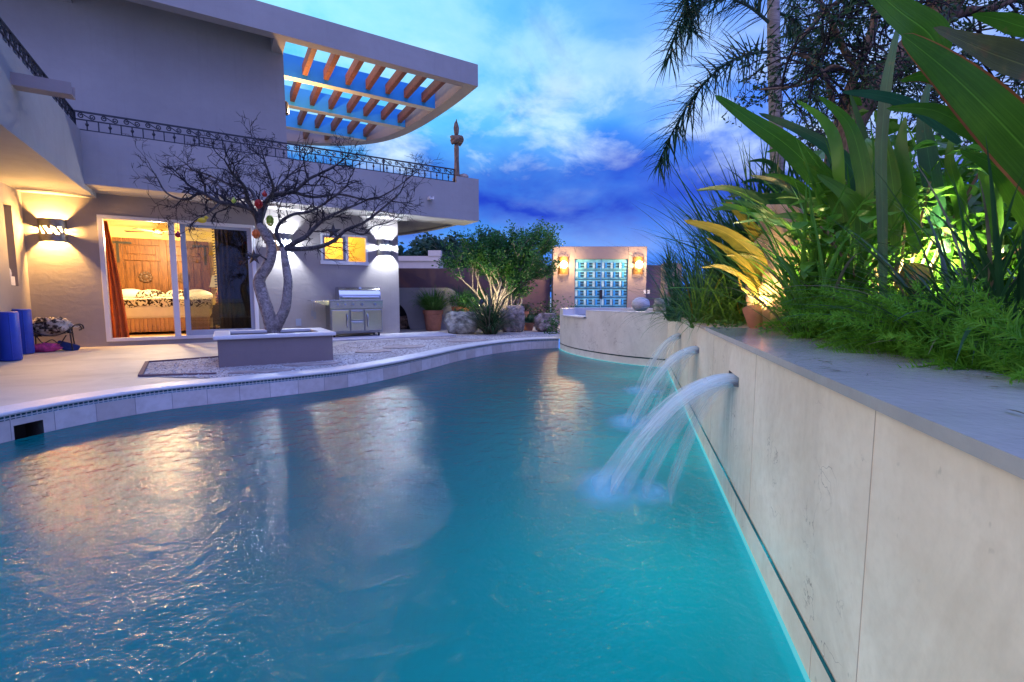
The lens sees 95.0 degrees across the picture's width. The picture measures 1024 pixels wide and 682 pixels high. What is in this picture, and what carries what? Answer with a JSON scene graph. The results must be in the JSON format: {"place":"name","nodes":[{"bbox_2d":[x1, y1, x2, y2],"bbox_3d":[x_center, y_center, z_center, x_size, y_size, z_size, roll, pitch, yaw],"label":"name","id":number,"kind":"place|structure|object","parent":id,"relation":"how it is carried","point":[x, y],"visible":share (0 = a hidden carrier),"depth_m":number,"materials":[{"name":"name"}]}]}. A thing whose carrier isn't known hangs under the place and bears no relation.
{"place":"outdoors","nodes":[
{"label":"outdoors","id":0,"kind":"place"},
{"bbox_2d":[0,348,804,681],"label":"pool water","id":1,"kind":"structure","parent":0,"point":[472,520],"depth_m":2.39,"materials":[{"name":"liquid"}]},
{"bbox_2d":[0,299,826,634],"bbox_3d":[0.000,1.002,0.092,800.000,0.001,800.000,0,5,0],"label":"ground","id":2,"kind":"structure","parent":0,"point":[52,375],"depth_m":6.69,"materials":[{"name":"concrete"}]},
{"bbox_2d":[0,311,22,360],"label":"rolled float","id":3,"kind":"object","parent":2,"relation":"on","point":[10,342],"visible":1,"depth_m":7.41,"materials":[{"name":"blue plastic"}]},
{"bbox_2d":[11,309,34,353],"bbox_3d":[-8.724,-0.171,8.377,0.261,0.800,0.251,4,7,37],"label":"rolled float","id":4,"kind":"object","parent":2,"relation":"on","point":[26,329],"visible":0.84,"depth_m":8.33,"materials":[{"name":"blue plastic"}]},
{"bbox_2d":[35,342,62,352],"bbox_3d":[-8.660,0.126,8.737,0.477,0.224,0.241,-3,6,-31],"label":"pink toy","id":5,"kind":"object","parent":2,"relation":"on","point":[46,347],"visible":0.8,"depth_m":8.69,"materials":[{"name":"fabric"}]},
{"bbox_2d":[33,323,83,350],"bbox_3d":[-8.691,-0.065,8.893,0.864,0.497,0.443,-4,7,-38],"label":"iron rack","id":6,"kind":"object","parent":2,"relation":"on","point":[70,330],"visible":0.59,"depth_m":8.88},
{"bbox_2d":[32,317,79,336],"bbox_3d":[-8.707,-0.270,8.871,0.839,0.387,0.516,-3,6,-31],"label":"towel","id":7,"kind":"object","parent":6,"relation":"on","point":[51,325],"visible":0.9,"depth_m":8.75,"materials":[{"name":"fabric"}]},
{"bbox_2d":[57,340,79,350],"bbox_3d":[-8.471,0.108,8.947,0.350,0.246,0.091,-3,6,-31],"label":"folded towel","id":8,"kind":"object","parent":2,"relation":"on","point":[66,346],"visible":0.7,"depth_m":8.93,"materials":[{"name":"blue fabric"}]},
{"bbox_2d":[0,0,478,346],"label":"house","id":9,"kind":"structure","parent":2,"relation":"on","point":[214,65],"depth_m":10.04,"materials":[{"name":"paint"}]},
{"bbox_2d":[0,17,73,121],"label":"balcony railing","id":10,"kind":"object","parent":9,"relation":"on","point":[31,63],"visible":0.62,"depth_m":6.54,"materials":[{"name":"metal"}]},
{"bbox_2d":[37,218,68,242],"bbox_3d":[-8.921,-2.145,9.095,0.420,0.440,0.189,-3,6,-31],"label":"wall sconce","id":11,"kind":"object","parent":9,"relation":"attached to","point":[52,225],"depth_m":9.04,"materials":[{"name":"metal"}]},
{"bbox_2d":[103,221,128,337],"bbox_3d":[-8.474,-1.285,10.057,0.300,2.510,0.105,-3,6,-31],"label":"curtain","id":12,"kind":"object","parent":9,"relation":"hanging from","point":[119,323],"visible":0.91,"depth_m":10.06,"materials":[{"name":"orange fabric"}]},
{"bbox_2d":[124,222,167,237],"bbox_3d":[-9.332,-2.938,12.357,1.412,0.440,1.376,-3,6,-31],"label":"ceiling fan","id":13,"kind":"object","parent":9,"relation":"hanging from","point":[157,232],"visible":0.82,"depth_m":12.22,"materials":[{"name":"yellow metal"}]},
{"bbox_2d":[112,237,212,332],"bbox_3d":[-9.549,-1.596,12.772,2.342,2.540,2.677,-3,6,-31],"label":"bed","id":14,"kind":"object","parent":9,"relation":"on","point":[144,268],"visible":0.78,"depth_m":13.37,"materials":[{"name":"brown wood"}]},
{"bbox_2d":[96,214,258,341],"bbox_3d":[-7.228,-1.345,10.376,2.800,2.590,0.150,-3,6,-31],"label":"sliding door","id":15,"kind":"structure","parent":9,"relation":"in","point":[205,333],"depth_m":10.31,"materials":[{"name":"metal"}]},
{"bbox_2d":[212,305,219,328],"bbox_3d":[-8.655,-0.734,14.095,0.620,0.700,0.540,-3,6,-31],"label":"nightstand","id":16,"kind":"object","parent":9,"relation":"on","point":[215,315],"visible":0.29,"depth_m":13.77,"materials":[{"name":"brown wood"}]},
{"bbox_2d":[210,275,218,304],"bbox_3d":[-8.749,-1.509,13.966,0.420,0.866,0.420,-3,6,-31],"label":"table lamp","id":17,"kind":"object","parent":16,"relation":"on","point":[212,283],"visible":0.34,"depth_m":13.79,"materials":[{"name":"fabric"}]},
{"bbox_2d":[212,229,231,328],"bbox_3d":[-6.789,-1.382,11.003,0.321,2.550,0.105,-3,6,-31],"label":"curtain","id":18,"kind":"object","parent":9,"relation":"hanging from","point":[221,250],"visible":0.92,"depth_m":10.99,"materials":[{"name":"brown fabric"}]},
{"bbox_2d":[228,230,250,328],"bbox_3d":[-6.495,-1.425,11.298,0.540,2.560,0.105,-3,6,-31],"label":"curtain","id":19,"kind":"object","parent":9,"relation":"hanging from","point":[240,306],"visible":0.55,"depth_m":11.27,"materials":[{"name":"fabric"}]},
{"bbox_2d":[73,110,454,181],"bbox_3d":[-4.780,-4.215,10.575,7.608,0.390,0.054,-3,6,-31],"label":"balcony railing","id":20,"kind":"object","parent":9,"relation":"on","point":[215,136],"visible":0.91,"depth_m":9.91,"materials":[{"name":"metal"}]},
{"bbox_2d":[273,233,292,251],"bbox_3d":[-5.450,-2.351,11.212,0.420,0.440,0.189,-3,6,-31],"label":"wall sconce","id":21,"kind":"object","parent":9,"relation":"attached to","point":[285,236],"depth_m":11.14,"materials":[{"name":"metal"}]},
{"bbox_2d":[320,233,368,265],"bbox_3d":[-4.306,-2.344,12.067,1.200,0.770,0.135,-3,6,-31],"label":"window","id":22,"kind":"structure","parent":9,"relation":"in","point":[322,240],"depth_m":12.04,"materials":[{"name":"glass"}]},
{"bbox_2d":[377,239,392,256],"bbox_3d":[-3.361,-2.478,12.486,0.420,0.440,0.189,-3,6,-31],"label":"wall sconce","id":23,"kind":"object","parent":9,"relation":"attached to","point":[385,251],"depth_m":12.40,"materials":[{"name":"metal"}]},
{"bbox_2d":[450,119,463,175],"bbox_3d":[-1.466,-5.063,12.521,0.396,1.660,0.298,-3,6,-31],"label":"carved post","id":24,"kind":"object","parent":9,"relation":"on","point":[456,140],"visible":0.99,"depth_m":12.47,"materials":[{"name":"brown wood"}]},
{"bbox_2d":[144,331,559,377],"bbox_3d":[-0.475,-0.088,11.807,3.372,0.001,14.444,4,7,39],"label":"gravel bed","id":25,"kind":"object","parent":2,"relation":"on","point":[192,368],"visible":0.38,"depth_m":7.86,"materials":[{"name":"gravel"}]},
{"bbox_2d":[138,356,217,376],"bbox_3d":[-4.737,0.306,7.449,1.865,0.024,2.969,0,5,0],"label":"gravel edging","id":26,"kind":"object","parent":25,"relation":"on","point":[142,370],"visible":0.76,"depth_m":6.16,"materials":[{"name":"brown paint"}]},
{"bbox_2d":[228,368,294,373],"bbox_3d":[-3.386,0.407,6.376,0.802,0.016,0.316,-3,6,-26],"label":"flagstone","id":27,"kind":"object","parent":25,"relation":"on","point":[269,370],"visible":1,"depth_m":6.36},
{"bbox_2d":[213,328,335,367],"bbox_3d":[-3.860,0.071,7.638,1.660,0.455,1.360,-3,6,-31],"label":"tree planter","id":28,"kind":"object","parent":25,"relation":"on","point":[236,348],"visible":0.99,"depth_m":7.11,"materials":[{"name":"paint"}]},
{"bbox_2d":[120,112,443,333],"bbox_3d":[-3.821,-1.838,7.787,5.219,3.635,2.781,0,5,0],"label":"bare tree","id":29,"kind":"object","parent":28,"relation":"in","point":[273,322],"visible":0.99,"depth_m":7.87,"materials":[{"name":"grey plant"}]},
{"bbox_2d":[246,238,261,263],"bbox_3d":[-4.239,-1.473,7.702,0.266,0.413,0.060,0,5,0],"label":"star ornament","id":30,"kind":"object","parent":29,"relation":"hanging from","point":[254,255],"visible":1,"depth_m":7.70,"materials":[{"name":"metal"}]},
{"bbox_2d":[326,224,340,238],"bbox_3d":[-2.940,-1.812,7.721,0.266,0.253,0.060,0,5,0],"label":"star ornament","id":31,"kind":"object","parent":29,"relation":"hanging from","point":[333,231],"visible":1,"depth_m":7.71,"materials":[{"name":"metal"}]},
{"bbox_2d":[283,361,341,366],"bbox_3d":[-2.993,0.344,7.070,0.818,0.016,0.336,-3,6,-26],"label":"flagstone","id":32,"kind":"object","parent":25,"relation":"on","point":[313,363],"visible":1,"depth_m":7.04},
{"bbox_2d":[355,349,391,352],"bbox_3d":[-2.571,0.189,8.738,0.677,0.016,0.457,-3,6,-26],"label":"flagstone","id":33,"kind":"object","parent":25,"relation":"on","point":[375,351],"visible":0.97,"depth_m":8.64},
{"bbox_2d":[383,345,425,348],"bbox_3d":[-2.179,0.116,9.536,0.882,0.016,0.572,-3,6,-26],"label":"flagstone","id":34,"kind":"object","parent":25,"relation":"on","point":[400,346],"visible":0.97,"depth_m":9.50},
{"bbox_2d":[410,337,454,339],"bbox_3d":[-1.948,-0.073,11.583,1.139,0.016,0.606,-3,6,-26],"label":"flagstone","id":35,"kind":"object","parent":25,"relation":"on","point":[422,338],"visible":0.97,"depth_m":11.39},
{"bbox_2d":[448,339,488,341],"bbox_3d":[-1.022,-0.010,10.899,1.028,0.016,0.524,-3,6,-26],"label":"flagstone","id":36,"kind":"object","parent":25,"relation":"on","point":[468,340],"visible":0.9,"depth_m":10.83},
{"bbox_2d":[446,282,534,333],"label":"fountain grass","id":37,"kind":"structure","parent":25,"relation":"on","point":[490,322],"depth_m":12.74,"materials":[{"name":"green plant"}]},
{"bbox_2d":[539,296,585,333],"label":"shrub","id":38,"kind":"object","parent":25,"relation":"on","point":[554,322],"visible":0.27,"depth_m":13.03,"materials":[{"name":"green plant"}]},
{"bbox_2d":[332,331,455,340],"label":"grill terrace","id":39,"kind":"structure","parent":2,"relation":"on","point":[381,336],"depth_m":12.08,"materials":[{"name":"stone"}]},
{"bbox_2d":[308,287,382,336],"bbox_3d":[-4.166,-0.738,11.793,1.700,1.240,0.699,-3,6,-31],"label":"gas grill","id":40,"kind":"object","parent":39,"relation":"on","point":[353,309],"visible":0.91,"depth_m":11.67,"materials":[{"name":"metal"}]},
{"bbox_2d":[331,310,349,331],"bbox_3d":[-4.176,-0.496,11.464,0.415,0.520,0.084,-3,6,-31],"label":"door","id":41,"kind":"structure","parent":40,"relation":"in","point":[340,318],"depth_m":11.48,"materials":[{"name":"metal"}]},
{"bbox_2d":[365,309,381,329],"bbox_3d":[-3.496,-0.534,11.880,0.415,0.520,0.085,-3,6,-31],"label":"door","id":42,"kind":"structure","parent":40,"relation":"in","point":[373,318],"depth_m":11.89,"materials":[{"name":"metal"}]},
{"bbox_2d":[400,315,408,328],"bbox_3d":[-3.512,-0.609,14.994,0.434,0.447,0.226,0,5,0],"label":"firewood","id":43,"kind":"object","parent":2,"relation":"on","point":[404,324],"visible":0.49,"depth_m":14.97,"materials":[{"name":"brown wood"}]},
{"bbox_2d":[398,250,446,267],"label":"neighbour house","id":44,"kind":"structure","parent":2,"relation":"on","point":[428,261],"depth_m":29.66,"materials":[{"name":"white paint"}]},
{"bbox_2d":[399,288,459,329],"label":"arched wall","id":45,"kind":"structure","parent":2,"relation":"on","point":[415,317],"depth_m":14.76,"materials":[{"name":"paint"}]},
{"bbox_2d":[398,232,465,255],"bbox_3d":[-6.734,-5.556,36.573,7.851,6.521,5.123,3,6,31],"label":"background tree","id":46,"kind":"object","parent":2,"relation":"on","point":[411,251],"visible":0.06,"depth_m":36.39,"materials":[{"name":"green plant"}]},
{"bbox_2d":[406,284,458,330],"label":"potted plant","id":47,"kind":"object","parent":2,"relation":"on","point":[432,305],"visible":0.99,"depth_m":14.15,"materials":[{"name":"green plant"}]},
{"bbox_2d":[413,230,474,257],"bbox_3d":[-4.043,-5.420,36.252,8.187,6.330,5.646,-3,6,-26],"label":"background tree","id":48,"kind":"object","parent":2,"relation":"on","point":[451,238],"visible":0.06,"depth_m":34.06,"materials":[{"name":"green plant"}]},
{"bbox_2d":[444,311,477,333],"bbox_3d":[-1.433,-0.534,13.360,0.985,0.647,0.830,0,5,0],"label":"boulder","id":49,"kind":"object","parent":2,"relation":"on","point":[450,322],"visible":0.81,"depth_m":13.01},
{"bbox_2d":[421,227,505,267],"bbox_3d":[-2.373,-5.037,33.938,8.491,5.970,6.147,0,5,0],"label":"background tree","id":50,"kind":"object","parent":2,"relation":"on","point":[435,240],"visible":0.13,"depth_m":32.72,"materials":[{"name":"green plant"}]},
{"bbox_2d":[448,286,481,310],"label":"potted plant","id":51,"kind":"object","parent":2,"relation":"on","point":[459,308],"visible":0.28,"depth_m":14.72,"materials":[{"name":"green plant"}]},
{"bbox_2d":[399,268,549,315],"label":"boundary wall","id":52,"kind":"structure","parent":2,"relation":"on","point":[422,277],"depth_m":17.04,"materials":[{"name":"brown paint"}]},
{"bbox_2d":[431,216,565,329],"bbox_3d":[-0.346,-2.089,14.910,4.080,3.483,3.098,0,5,0],"label":"lush tree","id":53,"kind":"object","parent":2,"relation":"on","point":[519,263],"visible":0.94,"depth_m":14.28,"materials":[{"name":"green plant"}]},
{"bbox_2d":[500,305,524,331],"bbox_3d":[0.013,-0.656,13.822,0.732,0.805,0.579,0,5,0],"label":"boulder","id":54,"kind":"object","parent":2,"relation":"on","point":[520,310],"visible":0.66,"depth_m":13.61,"materials":[{"name":"stone"}]},
{"bbox_2d":[524,313,534,330],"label":"potted plant","id":55,"kind":"object","parent":2,"relation":"on","point":[529,322],"visible":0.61,"depth_m":14.27,"materials":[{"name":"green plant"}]},
{"bbox_2d":[522,294,564,320],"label":"shrub","id":56,"kind":"object","parent":2,"relation":"on","point":[535,314],"visible":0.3,"depth_m":16.39,"materials":[{"name":"green plant"}]},
{"bbox_2d":[534,313,559,331],"bbox_3d":[1.028,-0.555,13.957,0.770,0.580,0.671,0,5,0],"label":"boulder","id":57,"kind":"object","parent":2,"relation":"on","point":[538,324],"visible":0.62,"depth_m":13.68,"materials":[{"name":"stone"}]},
{"bbox_2d":[551,246,649,325],"bbox_3d":[3.213,-1.981,17.183,3.493,2.865,0.615,0,5,0],"label":"gate portal","id":58,"kind":"object","parent":2,"relation":"on","point":[586,279],"visible":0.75,"depth_m":16.89,"materials":[{"name":"paint"}]},
{"bbox_2d":[558,256,568,273],"bbox_3d":[1.840,-2.687,16.682,0.380,0.620,0.280,0,5,0],"label":"wall sconce","id":59,"kind":"object","parent":58,"relation":"attached to","point":[563,269],"depth_m":16.67,"materials":[{"name":"glass"}]},
{"bbox_2d":[574,259,600,307],"bbox_3d":[2.734,-1.748,16.986,0.928,2.378,0.090,0,5,0],"label":"door","id":60,"kind":"structure","parent":58,"relation":"in","point":[587,271],"depth_m":16.93,"materials":[{"name":"teal paint"}]},
{"bbox_2d":[601,259,627,307],"bbox_3d":[3.686,-1.748,16.986,0.928,2.378,0.090,0,5,0],"label":"door","id":61,"kind":"structure","parent":58,"relation":"in","point":[612,274],"depth_m":16.93,"materials":[{"name":"teal paint"}]},
{"bbox_2d":[633,256,643,273],"bbox_3d":[4.516,-2.687,16.682,0.380,0.620,0.280,0,5,0],"label":"wall sconce","id":62,"kind":"object","parent":58,"relation":"attached to","point":[638,265],"depth_m":16.67,"materials":[{"name":"glass"}]},
{"bbox_2d":[559,308,667,367],"bbox_3d":[2.561,-0.141,10.420,2.517,1.124,3.859,-3,6,-32],"label":"raised spa","id":63,"kind":"object","parent":2,"relation":"on","point":[585,332],"visible":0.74,"depth_m":9.02,"materials":[{"name":"concrete"}]},
{"bbox_2d":[632,297,649,310],"bbox_3d":[2.896,-0.825,10.565,0.410,0.323,0.407,0,5,0],"label":"round stone","id":64,"kind":"object","parent":63,"relation":"on","point":[642,305],"visible":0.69,"depth_m":10.43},
{"bbox_2d":[653,298,677,311],"bbox_3d":[2.874,-0.638,8.714,0.532,0.329,0.459,0,5,0],"label":"boulder","id":65,"kind":"object","parent":63,"relation":"on","point":[655,308],"visible":0.26,"depth_m":8.58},
{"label":"garden bed","id":66,"kind":"structure","parent":2,"relation":"on","visible":0},
{"bbox_2d":[649,242,680,296],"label":"yucca","id":67,"kind":"object","parent":66,"relation":"on","point":[667,259],"visible":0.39,"depth_m":9.44,"materials":[{"name":"green plant"}]},
{"bbox_2d":[601,197,731,328],"bbox_3d":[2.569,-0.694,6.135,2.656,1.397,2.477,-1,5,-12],"label":"grass mound","id":68,"kind":"object","parent":66,"relation":"on","point":[674,313],"depth_m":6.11,"materials":[{"name":"green plant"}]},
{"bbox_2d":[627,238,746,349],"bbox_3d":[2.118,-0.493,4.619,2.076,1.167,2.158,1,5,13],"label":"grass mound","id":69,"kind":"object","parent":66,"relation":"on","point":[726,309],"depth_m":4.58,"materials":[{"name":"green plant"}]},
{"bbox_2d":[623,129,843,315],"bbox_3d":[1.975,-1.081,4.664,1.715,1.904,3.002,0,5,0],"label":"flax clump","id":70,"kind":"object","parent":66,"relation":"on","point":[720,240],"visible":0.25,"depth_m":4.50,"materials":[{"name":"green plant"}]},
{"bbox_2d":[656,145,815,265],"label":"agapanthus","id":71,"kind":"object","parent":66,"relation":"on","point":[736,174],"visible":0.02,"depth_m":4.72,"materials":[{"name":"green plant"}]},
{"bbox_2d":[663,145,846,246],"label":"flax clump","id":72,"kind":"object","parent":66,"relation":"on","point":[795,172],"visible":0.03,"depth_m":4.35,"materials":[{"name":"green plant"}]},
{"bbox_2d":[637,0,881,192],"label":"palm tree","id":73,"kind":"object","parent":66,"relation":"on","point":[688,15],"visible":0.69,"depth_m":5.76,"materials":[{"name":"green plant"}]},
{"bbox_2d":[711,158,831,226],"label":"broad leaf plant","id":74,"kind":"object","parent":66,"relation":"on","point":[739,207],"visible":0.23,"depth_m":3.77,"materials":[{"name":"plant"}]},
{"bbox_2d":[745,204,808,327],"bbox_3d":[2.291,-0.573,3.889,0.604,1.145,0.491,0,5,0],"label":"terracotta urn","id":75,"kind":"object","parent":66,"relation":"on","point":[766,313],"visible":0.15,"depth_m":3.73,"materials":[{"name":"ceramic"}]},
{"bbox_2d":[757,308,840,339],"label":"asparagus fern","id":76,"kind":"object","parent":66,"relation":"on","point":[787,331],"visible":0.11,"depth_m":2.95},
{"bbox_2d":[698,159,912,315],"bbox_3d":[2.950,-0.871,4.302,2.244,1.737,1.214,0,5,0],"label":"shrub","id":77,"kind":"object","parent":66,"relation":"on","point":[747,237],"visible":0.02,"depth_m":4.51,"materials":[{"name":"green plant"}]},
{"bbox_2d":[661,172,953,338],"bbox_3d":[1.566,-0.515,2.884,1.434,1.104,1.809,0,5,0],"label":"agapanthus","id":78,"kind":"object","parent":66,"relation":"on","point":[783,265],"visible":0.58,"depth_m":2.70,"materials":[{"name":"green plant"}]},
{"bbox_2d":[696,95,919,292],"bbox_3d":[1.988,-1.011,3.115,1.412,1.388,0.678,0,5,0],"label":"bird of paradise","id":79,"kind":"object","parent":66,"relation":"on","point":[783,143],"visible":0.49,"depth_m":2.96,"materials":[{"name":"green plant"}]},
{"bbox_2d":[751,138,874,295],"bbox_3d":[2.460,-0.868,3.474,1.516,1.345,0.636,-1,5,-6],"label":"broad leaf plant","id":80,"kind":"object","parent":66,"relation":"on","point":[785,182],"visible":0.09,"depth_m":3.23,"materials":[{"name":"plant"}]},
{"bbox_2d":[775,283,887,342],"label":"asparagus fern","id":81,"kind":"object","parent":66,"relation":"on","point":[827,326],"visible":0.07,"depth_m":2.54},
{"bbox_2d":[736,254,942,337],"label":"asparagus fern","id":82,"kind":"object","parent":66,"relation":"on","point":[800,312],"visible":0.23,"depth_m":2.67,"materials":[{"name":"plant"}]},
{"bbox_2d":[724,104,984,296],"bbox_3d":[2.189,-0.851,3.465,1.461,1.668,2.673,1,5,7],"label":"agapanthus","id":83,"kind":"object","parent":66,"relation":"on","point":[817,196],"visible":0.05,"depth_m":2.94,"materials":[{"name":"green plant"}]},
{"bbox_2d":[701,319,1021,372],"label":"ground cover","id":84,"kind":"object","parent":66,"relation":"on","point":[739,323],"visible":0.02,"depth_m":3.91,"materials":[{"name":"green plant"}]},
{"bbox_2d":[782,265,952,340],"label":"asparagus fern","id":85,"kind":"object","parent":66,"relation":"on","point":[825,302],"visible":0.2,"depth_m":2.51,"materials":[{"name":"plant"}]},
{"bbox_2d":[721,0,1023,183],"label":"shaggy tree","id":86,"kind":"object","parent":66,"relation":"on","point":[870,74],"visible":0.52,"depth_m":4.11,"materials":[{"name":"green plant"}]},
{"bbox_2d":[763,201,1021,359],"bbox_3d":[1.669,-0.256,2.166,0.889,0.721,1.383,2,6,23],"label":"agapanthus","id":87,"kind":"object","parent":66,"relation":"on","point":[951,294],"visible":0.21,"depth_m":2.06,"materials":[{"name":"green plant"}]},
{"bbox_2d":[766,139,1023,365],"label":"agapanthus","id":88,"kind":"object","parent":66,"relation":"on","point":[994,281],"visible":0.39,"depth_m":1.80,"materials":[{"name":"green plant"}]},
{"bbox_2d":[782,96,1013,300],"bbox_3d":[3.296,-0.877,3.520,2.395,1.916,1.319,0,5,0],"label":"shrub","id":89,"kind":"object","parent":66,"relation":"on","point":[895,127],"visible":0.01,"depth_m":3.45,"materials":[{"name":"green plant"}]},
{"bbox_2d":[775,136,1021,304],"bbox_3d":[2.222,-0.539,2.757,1.514,1.151,1.140,0,5,0],"label":"broad leaf shrub","id":90,"kind":"object","parent":66,"relation":"on","point":[867,216],"visible":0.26,"depth_m":2.61,"materials":[{"name":"green plant"}]},
{"bbox_2d":[895,263,930,295],"bbox_3d":[2.216,-0.315,2.608,0.212,0.241,0.139,-3,6,-33],"label":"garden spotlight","id":91,"kind":"object","parent":90,"relation":"in","point":[921,269],"visible":0.12,"depth_m":2.57,"materials":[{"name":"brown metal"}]},
{"bbox_2d":[798,271,1011,351],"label":"asparagus fern","id":92,"kind":"object","parent":66,"relation":"on","point":[836,343],"visible":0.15,"depth_m":2.23,"materials":[{"name":"plant"}]},
{"bbox_2d":[806,260,1023,370],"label":"asparagus fern","id":93,"kind":"object","parent":66,"relation":"on","point":[912,352],"visible":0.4,"depth_m":1.87,"materials":[{"name":"plant"}]},
{"bbox_2d":[824,112,1022,290],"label":"agapanthus","id":94,"kind":"object","parent":66,"relation":"on","point":[1016,229],"visible":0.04,"depth_m":2.86,"materials":[{"name":"green plant"}]},
{"bbox_2d":[841,0,1023,313],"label":"giant bird of paradise","id":95,"kind":"object","parent":66,"relation":"on","point":[981,107],"visible":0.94,"depth_m":1.84,"materials":[{"name":"green plant"}]},
{"bbox_2d":[889,135,984,300],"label":"broad leaf plant","id":96,"kind":"object","parent":66,"relation":"on","point":[972,200],"visible":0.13,"depth_m":2.80,"materials":[{"name":"plant"}]},
{"bbox_2d":[872,277,1023,377],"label":"asparagus fern","id":97,"kind":"object","parent":66,"relation":"on","point":[961,327],"visible":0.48,"depth_m":1.62,"materials":[{"name":"plant"}]},
{"bbox_2d":[879,280,1023,385],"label":"asparagus fern","id":98,"kind":"object","parent":66,"relation":"on","point":[1017,333],"visible":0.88,"depth_m":1.39,"materials":[{"name":"plant"}]},
{"bbox_2d":[915,147,1021,323],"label":"shrub","id":99,"kind":"object","parent":66,"relation":"on","point":[966,175],"visible":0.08,"depth_m":2.73,"materials":[{"name":"green plant"}]},
{"bbox_2d":[56,0,1023,410],"label":"sky","id":100,"kind":"structure","parent":0,"point":[549,129],"materials":[{"name":"blue"}]},
{"bbox_2d":[646,265,660,307],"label":"boundary wall","id":101,"kind":"structure","parent":0,"point":[648,283],"depth_m":17.55,"materials":[{"name":"grey paint"}]},
{"bbox_2d":[660,263,681,297],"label":"gate pillar","id":102,"kind":"structure","parent":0,"point":[665,290],"depth_m":12.43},
{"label":"pool basin","id":103,"kind":"structure","parent":0,"visible":0},
{"bbox_2d":[0,337,558,443],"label":"pool edge","id":104,"kind":"object","parent":103,"relation":"on","point":[26,419],"visible":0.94,"depth_m":5.52,"materials":[{"name":"tile"}]},
{"bbox_2d":[667,317,1023,681],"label":"raised pool wall","id":105,"kind":"structure","parent":103,"relation":"on","point":[879,497],"depth_m":1.23,"materials":[{"name":"concrete"}]},
{"bbox_2d":[627,346,698,423],"bbox_3d":[1.371,0.455,4.594,0.948,0.850,0.900,1,5,15],"label":"water spout","id":106,"kind":"object","parent":105,"relation":"attached to","point":[662,374],"visible":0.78,"depth_m":4.52,"materials":[{"name":"white"}]},
{"bbox_2d":[604,373,738,493],"bbox_3d":[0.893,0.603,2.999,1.068,0.848,0.900,1,5,15],"label":"water spout","id":107,"kind":"object","parent":105,"relation":"attached to","point":[617,484],"visible":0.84,"depth_m":2.90,"materials":[{"name":"white"}]},
{"bbox_2d":[684,202,767,302],"bbox_3d":[1.891,-0.734,3.856,0.950,0.954,0.375,-3,6,-28],"label":"golden bird of paradise","id":108,"kind":"object","parent":105,"relation":"on","point":[731,237],"visible":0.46,"depth_m":3.80,"materials":[{"name":"yellow plant"}]},
{"bbox_2d":[742,305,762,328],"bbox_3d":[1.904,-0.169,3.717,0.141,0.242,0.164,0,5,0],"label":"terracotta pot","id":109,"kind":"object","parent":105,"relation":"on","point":[753,318],"visible":0.84,"depth_m":3.66,"materials":[{"name":"ceramic"}]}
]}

